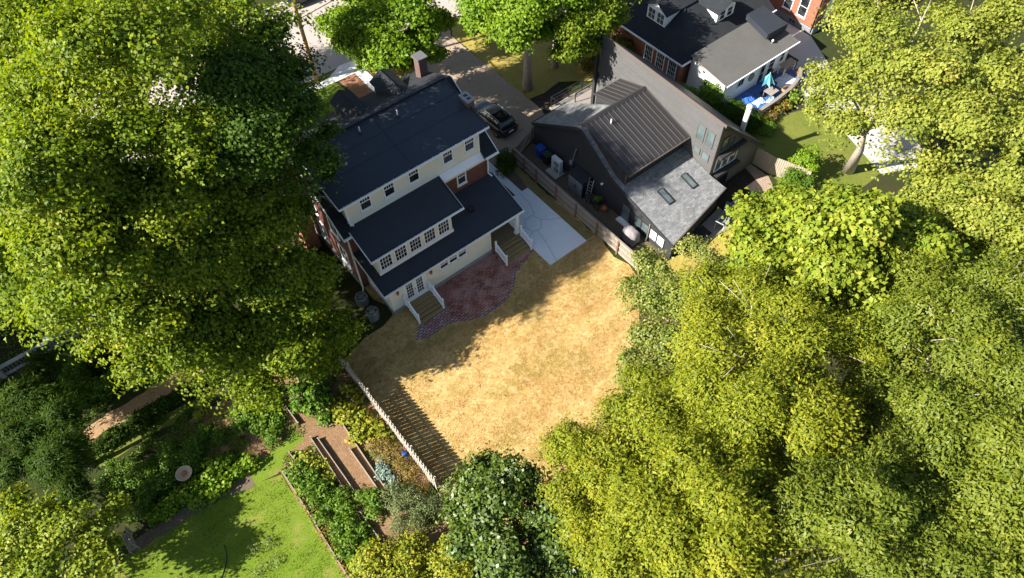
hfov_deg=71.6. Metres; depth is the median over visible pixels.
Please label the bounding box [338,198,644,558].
dry lawn
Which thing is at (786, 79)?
patterned rug
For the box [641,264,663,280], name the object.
shrub
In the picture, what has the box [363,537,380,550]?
vegetable plant
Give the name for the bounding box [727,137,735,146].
window
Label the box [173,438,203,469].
flower bush
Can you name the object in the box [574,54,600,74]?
shrub
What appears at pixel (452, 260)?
window
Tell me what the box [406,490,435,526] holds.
sage bush
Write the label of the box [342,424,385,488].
timber board
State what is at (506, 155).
shrub
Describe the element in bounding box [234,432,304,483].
grass path
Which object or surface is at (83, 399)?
hedge bush
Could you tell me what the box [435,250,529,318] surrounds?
brick patio
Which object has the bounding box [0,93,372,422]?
maple tree
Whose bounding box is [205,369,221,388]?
hedge bush
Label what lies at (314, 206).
window
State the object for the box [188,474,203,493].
bean plant
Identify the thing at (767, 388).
locust tree
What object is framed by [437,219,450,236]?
window
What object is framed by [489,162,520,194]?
walkway
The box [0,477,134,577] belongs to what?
ornamental tree
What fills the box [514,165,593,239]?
fence straw strip
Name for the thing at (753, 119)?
shrub
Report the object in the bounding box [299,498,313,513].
marigold plant
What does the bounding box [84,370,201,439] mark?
chip path
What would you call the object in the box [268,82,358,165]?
front lawn
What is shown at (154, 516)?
bean plant
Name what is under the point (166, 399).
hedge bush
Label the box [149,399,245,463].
garden dirt clearing
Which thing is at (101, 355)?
garden bush
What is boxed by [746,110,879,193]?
lawn
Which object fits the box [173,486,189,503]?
bean plant
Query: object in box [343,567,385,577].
golden shrub
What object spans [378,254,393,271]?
window
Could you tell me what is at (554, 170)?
heat pump
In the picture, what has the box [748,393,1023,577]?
locust tree
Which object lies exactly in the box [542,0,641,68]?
shade tree
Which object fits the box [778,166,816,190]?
shrub
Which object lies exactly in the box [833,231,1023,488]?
locust tree
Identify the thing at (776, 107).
shrub
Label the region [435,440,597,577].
holly tree
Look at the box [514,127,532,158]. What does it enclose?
wooden gate
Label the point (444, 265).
window
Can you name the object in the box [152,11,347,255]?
maple tree
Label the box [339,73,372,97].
front mulch bed
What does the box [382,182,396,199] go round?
window
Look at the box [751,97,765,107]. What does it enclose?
cloth heap
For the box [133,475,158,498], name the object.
flower bush
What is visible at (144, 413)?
hedge bush
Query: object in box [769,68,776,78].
patio chair
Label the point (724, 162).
window
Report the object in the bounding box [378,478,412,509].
sage bush
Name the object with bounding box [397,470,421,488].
dry plant
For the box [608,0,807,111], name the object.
dormered house
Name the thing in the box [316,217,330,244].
window
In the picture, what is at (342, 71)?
sidewalk
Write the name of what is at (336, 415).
squash plant
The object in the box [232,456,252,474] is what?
bean plant
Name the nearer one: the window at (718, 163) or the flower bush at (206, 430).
the flower bush at (206, 430)
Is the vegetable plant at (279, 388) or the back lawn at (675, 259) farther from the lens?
the back lawn at (675, 259)
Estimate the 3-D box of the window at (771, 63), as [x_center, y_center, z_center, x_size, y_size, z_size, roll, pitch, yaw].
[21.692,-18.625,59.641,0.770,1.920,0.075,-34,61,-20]
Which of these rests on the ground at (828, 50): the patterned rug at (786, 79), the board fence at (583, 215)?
the board fence at (583, 215)
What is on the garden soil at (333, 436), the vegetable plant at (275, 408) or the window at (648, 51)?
the vegetable plant at (275, 408)
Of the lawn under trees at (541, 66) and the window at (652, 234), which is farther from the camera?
the lawn under trees at (541, 66)
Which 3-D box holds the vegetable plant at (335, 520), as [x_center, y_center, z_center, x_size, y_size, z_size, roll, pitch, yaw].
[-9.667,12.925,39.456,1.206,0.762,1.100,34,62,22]
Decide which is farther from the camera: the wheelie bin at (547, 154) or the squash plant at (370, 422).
the wheelie bin at (547, 154)
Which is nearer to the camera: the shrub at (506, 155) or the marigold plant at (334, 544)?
the marigold plant at (334, 544)
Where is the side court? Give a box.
[522,142,665,270]
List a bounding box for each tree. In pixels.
[0,0,327,174]
[0,38,151,341]
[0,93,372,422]
[0,341,104,508]
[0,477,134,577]
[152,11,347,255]
[303,0,457,77]
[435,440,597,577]
[448,0,598,91]
[530,354,819,577]
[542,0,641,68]
[644,257,896,475]
[718,178,982,376]
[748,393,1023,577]
[788,0,1023,194]
[826,240,889,289]
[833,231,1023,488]
[893,148,1023,266]
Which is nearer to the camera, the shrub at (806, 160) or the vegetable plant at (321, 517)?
the vegetable plant at (321, 517)
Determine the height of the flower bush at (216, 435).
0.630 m
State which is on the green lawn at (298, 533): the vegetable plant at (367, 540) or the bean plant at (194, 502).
the bean plant at (194, 502)
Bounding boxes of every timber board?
[283,472,316,524]
[309,436,347,495]
[316,525,348,577]
[317,437,364,505]
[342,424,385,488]
[349,447,387,502]
[359,510,380,540]
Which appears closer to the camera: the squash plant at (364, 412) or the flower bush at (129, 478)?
the flower bush at (129, 478)
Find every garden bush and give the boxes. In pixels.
[16,372,56,398]
[57,357,96,389]
[79,340,119,373]
[111,341,130,362]
[192,403,211,420]
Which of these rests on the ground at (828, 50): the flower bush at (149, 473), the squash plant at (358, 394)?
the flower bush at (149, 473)
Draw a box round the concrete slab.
[513,188,586,264]
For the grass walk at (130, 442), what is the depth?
43.08 m
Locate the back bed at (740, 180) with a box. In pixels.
[699,163,762,225]
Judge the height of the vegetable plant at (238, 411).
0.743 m
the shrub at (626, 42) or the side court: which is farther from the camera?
the shrub at (626, 42)
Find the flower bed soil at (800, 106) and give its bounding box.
[737,97,806,130]
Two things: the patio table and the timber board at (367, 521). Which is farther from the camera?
the patio table
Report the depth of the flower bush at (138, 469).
40.83 m
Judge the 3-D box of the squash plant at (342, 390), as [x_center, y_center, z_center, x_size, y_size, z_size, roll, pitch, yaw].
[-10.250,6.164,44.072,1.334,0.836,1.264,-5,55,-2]
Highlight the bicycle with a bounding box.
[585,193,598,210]
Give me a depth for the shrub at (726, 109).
55.97 m
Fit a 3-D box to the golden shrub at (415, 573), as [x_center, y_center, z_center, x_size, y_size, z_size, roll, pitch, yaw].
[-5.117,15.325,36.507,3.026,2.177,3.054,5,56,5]
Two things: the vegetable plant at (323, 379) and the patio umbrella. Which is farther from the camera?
the patio umbrella
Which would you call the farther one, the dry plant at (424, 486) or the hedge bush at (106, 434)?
the hedge bush at (106, 434)
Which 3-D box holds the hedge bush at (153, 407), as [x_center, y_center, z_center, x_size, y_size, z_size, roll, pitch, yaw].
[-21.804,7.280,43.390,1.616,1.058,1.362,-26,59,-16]
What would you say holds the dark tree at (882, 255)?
on the ground at (828, 50)
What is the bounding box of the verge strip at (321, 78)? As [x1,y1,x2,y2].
[317,70,334,82]
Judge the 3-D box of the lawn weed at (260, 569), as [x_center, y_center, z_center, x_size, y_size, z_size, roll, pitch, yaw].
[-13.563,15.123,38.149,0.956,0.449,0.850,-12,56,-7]
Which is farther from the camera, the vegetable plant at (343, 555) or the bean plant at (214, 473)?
the bean plant at (214, 473)
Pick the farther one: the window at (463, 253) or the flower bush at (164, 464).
the window at (463, 253)
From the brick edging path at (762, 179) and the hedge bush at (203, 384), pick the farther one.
the brick edging path at (762, 179)
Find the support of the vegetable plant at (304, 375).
on the garden soil at (333, 436)
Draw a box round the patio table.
[762,86,778,98]
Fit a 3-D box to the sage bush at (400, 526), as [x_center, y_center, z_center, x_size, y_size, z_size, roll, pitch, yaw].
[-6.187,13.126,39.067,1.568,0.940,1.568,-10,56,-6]
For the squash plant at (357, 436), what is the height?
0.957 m
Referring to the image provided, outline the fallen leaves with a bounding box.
[93,35,767,539]
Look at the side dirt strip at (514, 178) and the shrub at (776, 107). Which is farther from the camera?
the shrub at (776, 107)
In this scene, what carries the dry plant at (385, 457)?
on the garden soil at (333, 436)
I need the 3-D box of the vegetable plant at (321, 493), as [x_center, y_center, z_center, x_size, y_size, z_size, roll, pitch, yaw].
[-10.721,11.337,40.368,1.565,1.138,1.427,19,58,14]
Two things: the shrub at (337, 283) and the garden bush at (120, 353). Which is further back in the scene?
the shrub at (337, 283)
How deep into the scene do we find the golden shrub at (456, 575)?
36.27 m
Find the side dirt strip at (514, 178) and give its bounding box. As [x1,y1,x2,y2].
[489,165,534,195]
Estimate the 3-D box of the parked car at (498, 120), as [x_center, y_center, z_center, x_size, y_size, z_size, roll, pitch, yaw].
[-1.485,-13.955,57.288,2.128,1.630,4.404,-36,62,-21]
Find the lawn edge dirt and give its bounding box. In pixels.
[128,474,254,555]
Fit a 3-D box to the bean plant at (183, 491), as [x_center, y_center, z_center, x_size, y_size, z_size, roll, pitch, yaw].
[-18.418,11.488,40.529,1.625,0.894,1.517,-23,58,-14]
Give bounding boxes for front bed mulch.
[531,86,566,113]
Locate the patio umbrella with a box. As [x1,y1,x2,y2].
[760,72,774,94]
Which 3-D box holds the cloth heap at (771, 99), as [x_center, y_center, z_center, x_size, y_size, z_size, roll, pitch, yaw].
[21.405,-15.621,58.532,1.119,0.397,0.625,-34,61,-20]
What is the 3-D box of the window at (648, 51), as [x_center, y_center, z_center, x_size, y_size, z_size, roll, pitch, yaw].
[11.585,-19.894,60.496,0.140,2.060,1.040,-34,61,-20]
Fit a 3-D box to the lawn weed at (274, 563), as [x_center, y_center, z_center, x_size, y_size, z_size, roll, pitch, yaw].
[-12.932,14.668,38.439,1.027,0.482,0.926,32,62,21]
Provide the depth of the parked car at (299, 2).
66.94 m
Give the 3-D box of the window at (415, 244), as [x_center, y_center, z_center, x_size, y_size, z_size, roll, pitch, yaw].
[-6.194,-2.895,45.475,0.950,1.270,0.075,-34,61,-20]
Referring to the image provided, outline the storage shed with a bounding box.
[568,165,592,197]
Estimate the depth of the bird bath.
40.79 m
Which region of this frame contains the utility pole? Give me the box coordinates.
[291,0,318,81]
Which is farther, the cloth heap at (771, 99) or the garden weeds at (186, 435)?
the cloth heap at (771, 99)
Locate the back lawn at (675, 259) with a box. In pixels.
[644,197,791,293]
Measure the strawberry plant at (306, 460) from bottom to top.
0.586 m
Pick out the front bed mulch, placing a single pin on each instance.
(544, 105)
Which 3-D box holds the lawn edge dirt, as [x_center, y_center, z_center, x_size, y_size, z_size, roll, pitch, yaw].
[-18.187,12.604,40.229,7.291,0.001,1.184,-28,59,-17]
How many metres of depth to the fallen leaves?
46.62 m
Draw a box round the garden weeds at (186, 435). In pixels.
[0,303,444,577]
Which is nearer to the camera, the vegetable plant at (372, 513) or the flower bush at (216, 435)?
the vegetable plant at (372, 513)
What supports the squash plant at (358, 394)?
on the garden soil at (333, 436)
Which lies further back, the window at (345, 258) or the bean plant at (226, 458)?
the window at (345, 258)
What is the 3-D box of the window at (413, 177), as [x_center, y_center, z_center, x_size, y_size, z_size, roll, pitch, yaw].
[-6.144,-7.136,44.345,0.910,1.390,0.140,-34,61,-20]
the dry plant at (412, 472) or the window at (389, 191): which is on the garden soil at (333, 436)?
the dry plant at (412, 472)
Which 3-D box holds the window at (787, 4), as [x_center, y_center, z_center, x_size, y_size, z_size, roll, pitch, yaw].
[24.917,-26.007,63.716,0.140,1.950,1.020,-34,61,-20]
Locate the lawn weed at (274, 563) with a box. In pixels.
[266,551,282,568]
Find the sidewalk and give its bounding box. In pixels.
[318,60,363,87]
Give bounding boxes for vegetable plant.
[228,402,246,419]
[232,415,257,434]
[240,406,260,424]
[247,416,269,439]
[254,406,273,422]
[263,426,283,447]
[265,395,286,415]
[266,384,287,397]
[266,417,285,431]
[269,407,286,424]
[282,458,308,483]
[286,381,307,399]
[288,396,306,413]
[289,475,308,496]
[293,478,323,499]
[297,371,313,382]
[300,399,320,418]
[301,465,319,482]
[303,382,321,401]
[305,379,332,395]
[306,368,330,383]
[306,491,325,512]
[311,392,335,413]
[312,506,337,525]
[314,410,332,427]
[315,477,338,503]
[320,496,339,512]
[324,484,352,504]
[326,524,348,545]
[327,512,345,531]
[331,498,358,520]
[331,538,357,565]
[339,529,364,557]
[341,512,363,534]
[346,545,377,571]
[352,485,372,508]
[355,520,374,540]
[362,501,388,523]
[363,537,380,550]
[366,486,388,511]
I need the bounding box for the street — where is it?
[0,0,498,217]
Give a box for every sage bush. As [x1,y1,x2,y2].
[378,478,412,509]
[386,514,410,539]
[387,494,416,523]
[393,481,424,511]
[405,503,429,534]
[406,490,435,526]
[420,490,449,519]
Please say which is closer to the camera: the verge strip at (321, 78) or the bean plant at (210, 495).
the bean plant at (210, 495)
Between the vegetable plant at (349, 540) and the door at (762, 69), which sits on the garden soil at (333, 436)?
the vegetable plant at (349, 540)
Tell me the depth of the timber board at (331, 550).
38.70 m
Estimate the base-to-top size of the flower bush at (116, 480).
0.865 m
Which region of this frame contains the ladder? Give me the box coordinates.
[584,178,593,202]
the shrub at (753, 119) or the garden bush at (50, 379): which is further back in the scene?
the shrub at (753, 119)
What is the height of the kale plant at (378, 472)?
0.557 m
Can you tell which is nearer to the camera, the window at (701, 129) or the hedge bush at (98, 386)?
the hedge bush at (98, 386)
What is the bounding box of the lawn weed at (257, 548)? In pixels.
[245,543,261,559]
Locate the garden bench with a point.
(133, 542)
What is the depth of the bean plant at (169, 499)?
39.98 m
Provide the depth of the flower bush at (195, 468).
41.33 m
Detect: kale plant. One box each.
[374,464,387,481]
[375,457,389,473]
[379,465,392,479]
[382,472,398,485]
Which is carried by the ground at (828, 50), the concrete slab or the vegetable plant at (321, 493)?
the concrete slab
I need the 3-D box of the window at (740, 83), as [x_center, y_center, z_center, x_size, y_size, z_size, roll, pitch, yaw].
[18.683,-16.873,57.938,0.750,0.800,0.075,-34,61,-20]
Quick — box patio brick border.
[416,239,533,339]
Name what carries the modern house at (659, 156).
on the ground at (828, 50)
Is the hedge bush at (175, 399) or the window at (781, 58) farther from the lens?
the window at (781, 58)
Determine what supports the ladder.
on the side court
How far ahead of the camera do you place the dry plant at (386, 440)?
41.92 m
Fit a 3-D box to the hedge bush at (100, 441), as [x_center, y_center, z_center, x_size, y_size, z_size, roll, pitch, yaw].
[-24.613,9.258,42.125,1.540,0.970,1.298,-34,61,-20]
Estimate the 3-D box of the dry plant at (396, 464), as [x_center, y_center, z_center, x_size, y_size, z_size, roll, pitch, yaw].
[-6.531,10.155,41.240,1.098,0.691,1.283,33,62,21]
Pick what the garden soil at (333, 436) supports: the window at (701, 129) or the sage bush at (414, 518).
the sage bush at (414, 518)
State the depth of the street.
64.49 m
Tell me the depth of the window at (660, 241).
49.56 m
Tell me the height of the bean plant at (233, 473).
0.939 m
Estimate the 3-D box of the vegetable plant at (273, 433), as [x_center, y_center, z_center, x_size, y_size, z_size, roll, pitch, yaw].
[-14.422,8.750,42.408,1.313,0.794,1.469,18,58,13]
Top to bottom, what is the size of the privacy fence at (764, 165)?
1.719 m
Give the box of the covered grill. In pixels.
[619,225,639,248]
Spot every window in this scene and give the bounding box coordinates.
[306,191,318,215]
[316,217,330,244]
[325,214,340,241]
[337,241,351,269]
[358,196,373,213]
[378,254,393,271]
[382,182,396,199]
[393,245,407,262]
[407,168,421,185]
[408,236,422,253]
[423,227,436,244]
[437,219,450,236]
[439,259,449,271]
[442,149,454,166]
[449,254,458,265]
[456,170,467,187]
[458,248,467,259]
[463,137,475,154]
[633,215,641,229]
[640,220,648,235]
[643,43,653,62]
[648,228,657,240]
[655,51,665,70]
[655,234,664,248]
[666,59,676,78]
[692,144,700,154]
[695,122,706,142]
[700,150,709,162]
[704,129,715,148]
[713,159,721,172]
[720,135,730,150]
[720,156,728,167]
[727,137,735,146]
[727,150,737,163]
[737,78,744,87]
[764,58,775,76]
[778,52,785,62]
[781,0,793,11]
[788,16,796,24]
[795,0,811,19]
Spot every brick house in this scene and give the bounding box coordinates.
[288,50,532,324]
[769,0,850,34]
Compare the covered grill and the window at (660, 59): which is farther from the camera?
the window at (660, 59)
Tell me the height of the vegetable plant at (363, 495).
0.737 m
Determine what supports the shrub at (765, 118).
on the flower bed soil at (800, 106)
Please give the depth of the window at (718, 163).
50.88 m
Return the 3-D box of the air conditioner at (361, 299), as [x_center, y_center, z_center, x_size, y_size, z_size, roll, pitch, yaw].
[-10.111,0.695,47.806,0.800,0.862,0.798,-34,61,-20]
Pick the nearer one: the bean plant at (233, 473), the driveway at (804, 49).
the bean plant at (233, 473)
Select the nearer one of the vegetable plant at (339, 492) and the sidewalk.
the vegetable plant at (339, 492)
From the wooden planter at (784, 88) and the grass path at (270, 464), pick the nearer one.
the grass path at (270, 464)
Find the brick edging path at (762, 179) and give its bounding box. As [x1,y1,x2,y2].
[746,164,772,190]
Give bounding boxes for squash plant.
[326,397,347,416]
[331,403,350,425]
[337,379,357,398]
[338,408,358,429]
[342,397,357,413]
[344,421,372,446]
[346,414,365,430]
[348,387,365,407]
[351,406,372,422]
[360,424,377,444]
[361,415,378,429]
[369,418,395,445]
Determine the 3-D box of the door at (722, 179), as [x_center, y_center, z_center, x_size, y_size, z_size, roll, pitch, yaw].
[15.725,-8.366,52.935,1.060,1.910,0.075,-34,61,-20]
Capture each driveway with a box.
[427,29,544,165]
[785,21,904,173]
[864,105,925,168]
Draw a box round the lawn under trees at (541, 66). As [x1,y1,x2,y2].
[451,6,601,98]
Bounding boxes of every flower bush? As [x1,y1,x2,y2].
[102,473,132,496]
[123,466,141,490]
[125,494,155,523]
[128,464,148,490]
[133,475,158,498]
[137,457,161,485]
[146,468,176,494]
[153,453,177,471]
[154,439,175,461]
[156,444,181,469]
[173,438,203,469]
[184,452,205,474]
[190,423,212,445]
[209,424,228,445]
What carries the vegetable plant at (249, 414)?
on the garden soil at (333, 436)
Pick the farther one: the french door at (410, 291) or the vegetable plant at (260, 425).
the french door at (410, 291)
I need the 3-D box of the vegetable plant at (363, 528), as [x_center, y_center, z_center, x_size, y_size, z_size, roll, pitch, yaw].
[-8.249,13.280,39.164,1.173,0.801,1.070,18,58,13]
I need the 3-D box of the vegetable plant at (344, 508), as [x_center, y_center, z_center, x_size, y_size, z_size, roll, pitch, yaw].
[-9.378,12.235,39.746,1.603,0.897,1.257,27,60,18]
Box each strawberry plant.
[289,446,312,464]
[296,451,318,467]
[307,452,321,467]
[317,458,332,476]
[318,469,335,481]
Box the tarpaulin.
[739,93,756,104]
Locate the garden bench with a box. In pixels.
[121,527,140,553]
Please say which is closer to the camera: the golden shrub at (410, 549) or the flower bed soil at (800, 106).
the golden shrub at (410, 549)
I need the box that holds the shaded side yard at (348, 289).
[280,230,392,358]
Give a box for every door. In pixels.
[404,281,416,300]
[414,275,425,295]
[568,175,575,191]
[575,181,581,197]
[620,201,631,223]
[718,172,727,183]
[755,64,766,83]
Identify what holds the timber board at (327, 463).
on the garden soil at (333, 436)
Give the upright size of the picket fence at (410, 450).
1.635 m
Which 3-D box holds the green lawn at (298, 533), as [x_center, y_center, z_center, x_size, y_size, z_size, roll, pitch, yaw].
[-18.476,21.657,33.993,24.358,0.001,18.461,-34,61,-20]
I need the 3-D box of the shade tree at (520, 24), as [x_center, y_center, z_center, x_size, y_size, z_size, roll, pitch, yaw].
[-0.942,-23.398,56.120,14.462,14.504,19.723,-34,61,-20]
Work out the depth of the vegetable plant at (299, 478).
40.53 m
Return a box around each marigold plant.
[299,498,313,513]
[305,507,319,523]
[316,524,332,542]
[325,538,339,553]
[337,558,352,577]
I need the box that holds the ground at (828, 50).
[0,0,1023,577]
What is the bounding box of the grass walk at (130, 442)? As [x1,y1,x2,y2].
[96,387,218,466]
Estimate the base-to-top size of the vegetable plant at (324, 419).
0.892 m
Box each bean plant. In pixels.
[143,506,166,525]
[150,500,180,521]
[157,491,183,511]
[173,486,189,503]
[174,479,202,505]
[181,487,206,510]
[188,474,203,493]
[190,479,222,506]
[194,470,208,481]
[198,464,224,483]
[201,453,231,475]
[201,477,216,493]
[204,474,233,497]
[217,469,235,491]
[218,450,235,468]
[225,462,245,480]
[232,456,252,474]
[241,451,259,471]
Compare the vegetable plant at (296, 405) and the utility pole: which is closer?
the vegetable plant at (296, 405)
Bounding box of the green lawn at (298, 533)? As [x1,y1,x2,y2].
[110,475,345,577]
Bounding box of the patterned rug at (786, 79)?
[774,73,795,88]
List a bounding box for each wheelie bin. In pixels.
[535,143,545,158]
[542,149,552,165]
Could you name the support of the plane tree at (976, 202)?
on the ground at (828, 50)
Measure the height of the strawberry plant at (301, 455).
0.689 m
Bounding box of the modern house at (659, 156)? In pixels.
[531,32,764,257]
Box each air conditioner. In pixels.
[355,291,368,306]
[366,305,379,321]
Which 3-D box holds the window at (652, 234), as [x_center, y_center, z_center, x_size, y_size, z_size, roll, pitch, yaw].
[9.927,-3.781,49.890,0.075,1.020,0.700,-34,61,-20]
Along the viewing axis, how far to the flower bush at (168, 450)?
41.45 m
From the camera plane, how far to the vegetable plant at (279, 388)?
44.02 m
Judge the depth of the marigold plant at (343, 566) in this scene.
38.00 m
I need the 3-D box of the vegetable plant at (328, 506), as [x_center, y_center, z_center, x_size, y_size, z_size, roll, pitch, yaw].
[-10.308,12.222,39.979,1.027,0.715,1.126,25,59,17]
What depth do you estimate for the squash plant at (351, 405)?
43.31 m
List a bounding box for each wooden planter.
[781,85,788,92]
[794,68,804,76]
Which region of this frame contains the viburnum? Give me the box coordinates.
[608,233,740,397]
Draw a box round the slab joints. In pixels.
[524,203,560,260]
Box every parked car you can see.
[282,0,308,7]
[475,99,518,137]
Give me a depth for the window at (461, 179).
47.92 m
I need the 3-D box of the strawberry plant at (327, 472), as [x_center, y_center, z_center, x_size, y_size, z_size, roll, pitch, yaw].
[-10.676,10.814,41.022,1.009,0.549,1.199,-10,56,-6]
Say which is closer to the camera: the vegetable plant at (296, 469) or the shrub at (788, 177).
the vegetable plant at (296, 469)
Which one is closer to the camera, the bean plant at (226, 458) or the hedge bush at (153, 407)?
the bean plant at (226, 458)
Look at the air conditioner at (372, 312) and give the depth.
46.91 m
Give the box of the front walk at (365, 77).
[355,69,374,90]
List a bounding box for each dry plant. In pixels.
[362,436,388,454]
[374,435,393,450]
[377,445,397,464]
[383,441,406,461]
[387,457,411,473]
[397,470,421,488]
[400,460,419,482]
[415,482,430,497]
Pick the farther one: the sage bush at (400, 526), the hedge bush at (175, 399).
the hedge bush at (175, 399)
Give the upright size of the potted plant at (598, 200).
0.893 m
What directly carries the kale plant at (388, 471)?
on the garden soil at (333, 436)
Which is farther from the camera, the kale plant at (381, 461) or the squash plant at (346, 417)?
the squash plant at (346, 417)
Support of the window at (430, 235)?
in the brick house at (421, 206)
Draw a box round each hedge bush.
[65,384,92,409]
[85,374,113,398]
[86,433,110,455]
[101,368,121,388]
[101,426,120,449]
[103,424,127,445]
[112,359,135,384]
[114,416,139,436]
[127,408,151,434]
[136,404,155,427]
[143,398,168,422]
[154,395,177,413]
[168,389,184,405]
[176,386,193,401]
[182,380,203,398]
[193,373,212,392]
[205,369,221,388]
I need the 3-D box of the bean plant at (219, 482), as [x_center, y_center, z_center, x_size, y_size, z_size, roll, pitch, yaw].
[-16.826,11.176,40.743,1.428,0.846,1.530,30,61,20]
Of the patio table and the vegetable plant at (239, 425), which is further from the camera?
the patio table
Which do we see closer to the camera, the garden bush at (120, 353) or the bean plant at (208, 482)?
the bean plant at (208, 482)
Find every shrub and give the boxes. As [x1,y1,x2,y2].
[307,245,325,260]
[323,270,343,290]
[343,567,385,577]
[347,534,398,577]
[381,524,436,575]
[386,561,433,577]
[422,532,481,577]
[436,470,453,496]
[442,560,474,577]
[495,147,517,168]
[495,159,513,177]
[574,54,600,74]
[609,26,620,42]
[615,28,634,51]
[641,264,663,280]
[678,82,697,94]
[697,79,724,106]
[710,95,746,121]
[732,104,764,134]
[747,190,761,196]
[750,118,777,138]
[757,113,769,121]
[764,108,778,123]
[770,103,786,114]
[778,98,792,110]
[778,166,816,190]
[785,90,800,103]
[786,144,824,176]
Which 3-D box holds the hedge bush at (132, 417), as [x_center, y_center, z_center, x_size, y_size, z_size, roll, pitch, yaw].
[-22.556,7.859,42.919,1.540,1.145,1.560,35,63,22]
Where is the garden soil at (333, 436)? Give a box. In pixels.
[228,357,455,577]
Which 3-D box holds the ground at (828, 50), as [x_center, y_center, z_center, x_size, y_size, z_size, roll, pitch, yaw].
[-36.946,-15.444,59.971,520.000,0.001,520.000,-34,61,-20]
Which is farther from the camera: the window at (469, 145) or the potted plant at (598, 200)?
the potted plant at (598, 200)
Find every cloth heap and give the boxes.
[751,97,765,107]
[765,96,774,102]
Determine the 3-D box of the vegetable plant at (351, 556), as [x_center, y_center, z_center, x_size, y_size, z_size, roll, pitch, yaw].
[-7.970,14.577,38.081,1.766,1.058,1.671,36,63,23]
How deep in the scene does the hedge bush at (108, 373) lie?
44.21 m
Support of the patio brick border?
on the dry lawn at (405, 319)
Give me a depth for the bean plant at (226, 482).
40.69 m
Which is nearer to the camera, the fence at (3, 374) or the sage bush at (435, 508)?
the sage bush at (435, 508)
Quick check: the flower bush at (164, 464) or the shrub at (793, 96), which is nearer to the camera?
the flower bush at (164, 464)
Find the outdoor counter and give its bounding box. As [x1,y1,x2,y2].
[777,57,796,76]
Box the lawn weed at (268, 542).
[261,534,275,549]
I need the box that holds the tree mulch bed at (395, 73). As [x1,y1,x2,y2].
[367,67,412,77]
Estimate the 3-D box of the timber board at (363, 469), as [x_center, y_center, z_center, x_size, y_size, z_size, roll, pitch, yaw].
[-8.348,10.783,41.151,0.090,0.290,4.140,-34,61,-20]
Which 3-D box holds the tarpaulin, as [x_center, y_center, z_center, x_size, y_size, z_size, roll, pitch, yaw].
[19.563,-15.855,58.861,1.343,0.179,1.117,-34,61,-20]
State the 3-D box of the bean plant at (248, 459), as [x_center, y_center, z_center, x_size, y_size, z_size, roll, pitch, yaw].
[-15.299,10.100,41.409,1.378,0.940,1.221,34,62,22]
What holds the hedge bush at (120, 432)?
on the ground at (828, 50)
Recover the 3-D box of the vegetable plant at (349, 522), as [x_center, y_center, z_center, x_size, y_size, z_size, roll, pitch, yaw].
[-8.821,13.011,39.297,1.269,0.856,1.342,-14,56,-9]
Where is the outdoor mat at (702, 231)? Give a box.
[691,225,711,239]
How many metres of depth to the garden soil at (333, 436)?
41.95 m
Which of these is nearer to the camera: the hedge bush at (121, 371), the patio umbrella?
the hedge bush at (121, 371)
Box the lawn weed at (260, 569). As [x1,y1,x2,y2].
[251,561,266,577]
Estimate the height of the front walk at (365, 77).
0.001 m
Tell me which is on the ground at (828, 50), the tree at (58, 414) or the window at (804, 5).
the tree at (58, 414)
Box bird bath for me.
[175,465,192,480]
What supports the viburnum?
on the ground at (828, 50)
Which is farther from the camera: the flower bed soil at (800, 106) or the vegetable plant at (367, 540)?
the flower bed soil at (800, 106)
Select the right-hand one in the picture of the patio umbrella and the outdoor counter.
the outdoor counter
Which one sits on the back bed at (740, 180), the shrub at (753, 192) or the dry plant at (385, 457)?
the shrub at (753, 192)
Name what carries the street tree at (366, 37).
on the tree mulch bed at (395, 73)
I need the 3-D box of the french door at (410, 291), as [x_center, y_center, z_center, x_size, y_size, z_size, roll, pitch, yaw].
[-6.731,0.097,46.846,0.770,1.980,0.055,-34,61,-20]
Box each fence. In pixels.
[0,315,100,378]
[310,314,437,488]
[512,148,641,273]
[752,147,811,177]
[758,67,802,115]
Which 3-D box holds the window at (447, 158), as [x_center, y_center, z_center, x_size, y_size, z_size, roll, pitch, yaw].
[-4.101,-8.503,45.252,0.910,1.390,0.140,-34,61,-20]
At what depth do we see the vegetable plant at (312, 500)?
39.98 m
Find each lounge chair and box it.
[714,214,729,230]
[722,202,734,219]
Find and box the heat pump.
[545,155,567,179]
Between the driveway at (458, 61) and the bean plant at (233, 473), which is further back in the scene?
the driveway at (458, 61)
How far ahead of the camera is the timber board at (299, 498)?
40.33 m
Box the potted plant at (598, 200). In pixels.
[593,195,602,204]
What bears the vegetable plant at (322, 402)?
on the garden soil at (333, 436)
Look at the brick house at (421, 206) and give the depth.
45.58 m
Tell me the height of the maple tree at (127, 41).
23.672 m
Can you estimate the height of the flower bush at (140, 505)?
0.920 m
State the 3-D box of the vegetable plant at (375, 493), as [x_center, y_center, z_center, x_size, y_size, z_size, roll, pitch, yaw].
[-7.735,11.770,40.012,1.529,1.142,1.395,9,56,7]
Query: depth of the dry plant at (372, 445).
41.76 m
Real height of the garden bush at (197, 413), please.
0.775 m
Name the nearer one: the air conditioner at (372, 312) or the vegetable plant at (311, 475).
the vegetable plant at (311, 475)
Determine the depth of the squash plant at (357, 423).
42.64 m
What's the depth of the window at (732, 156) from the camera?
51.58 m

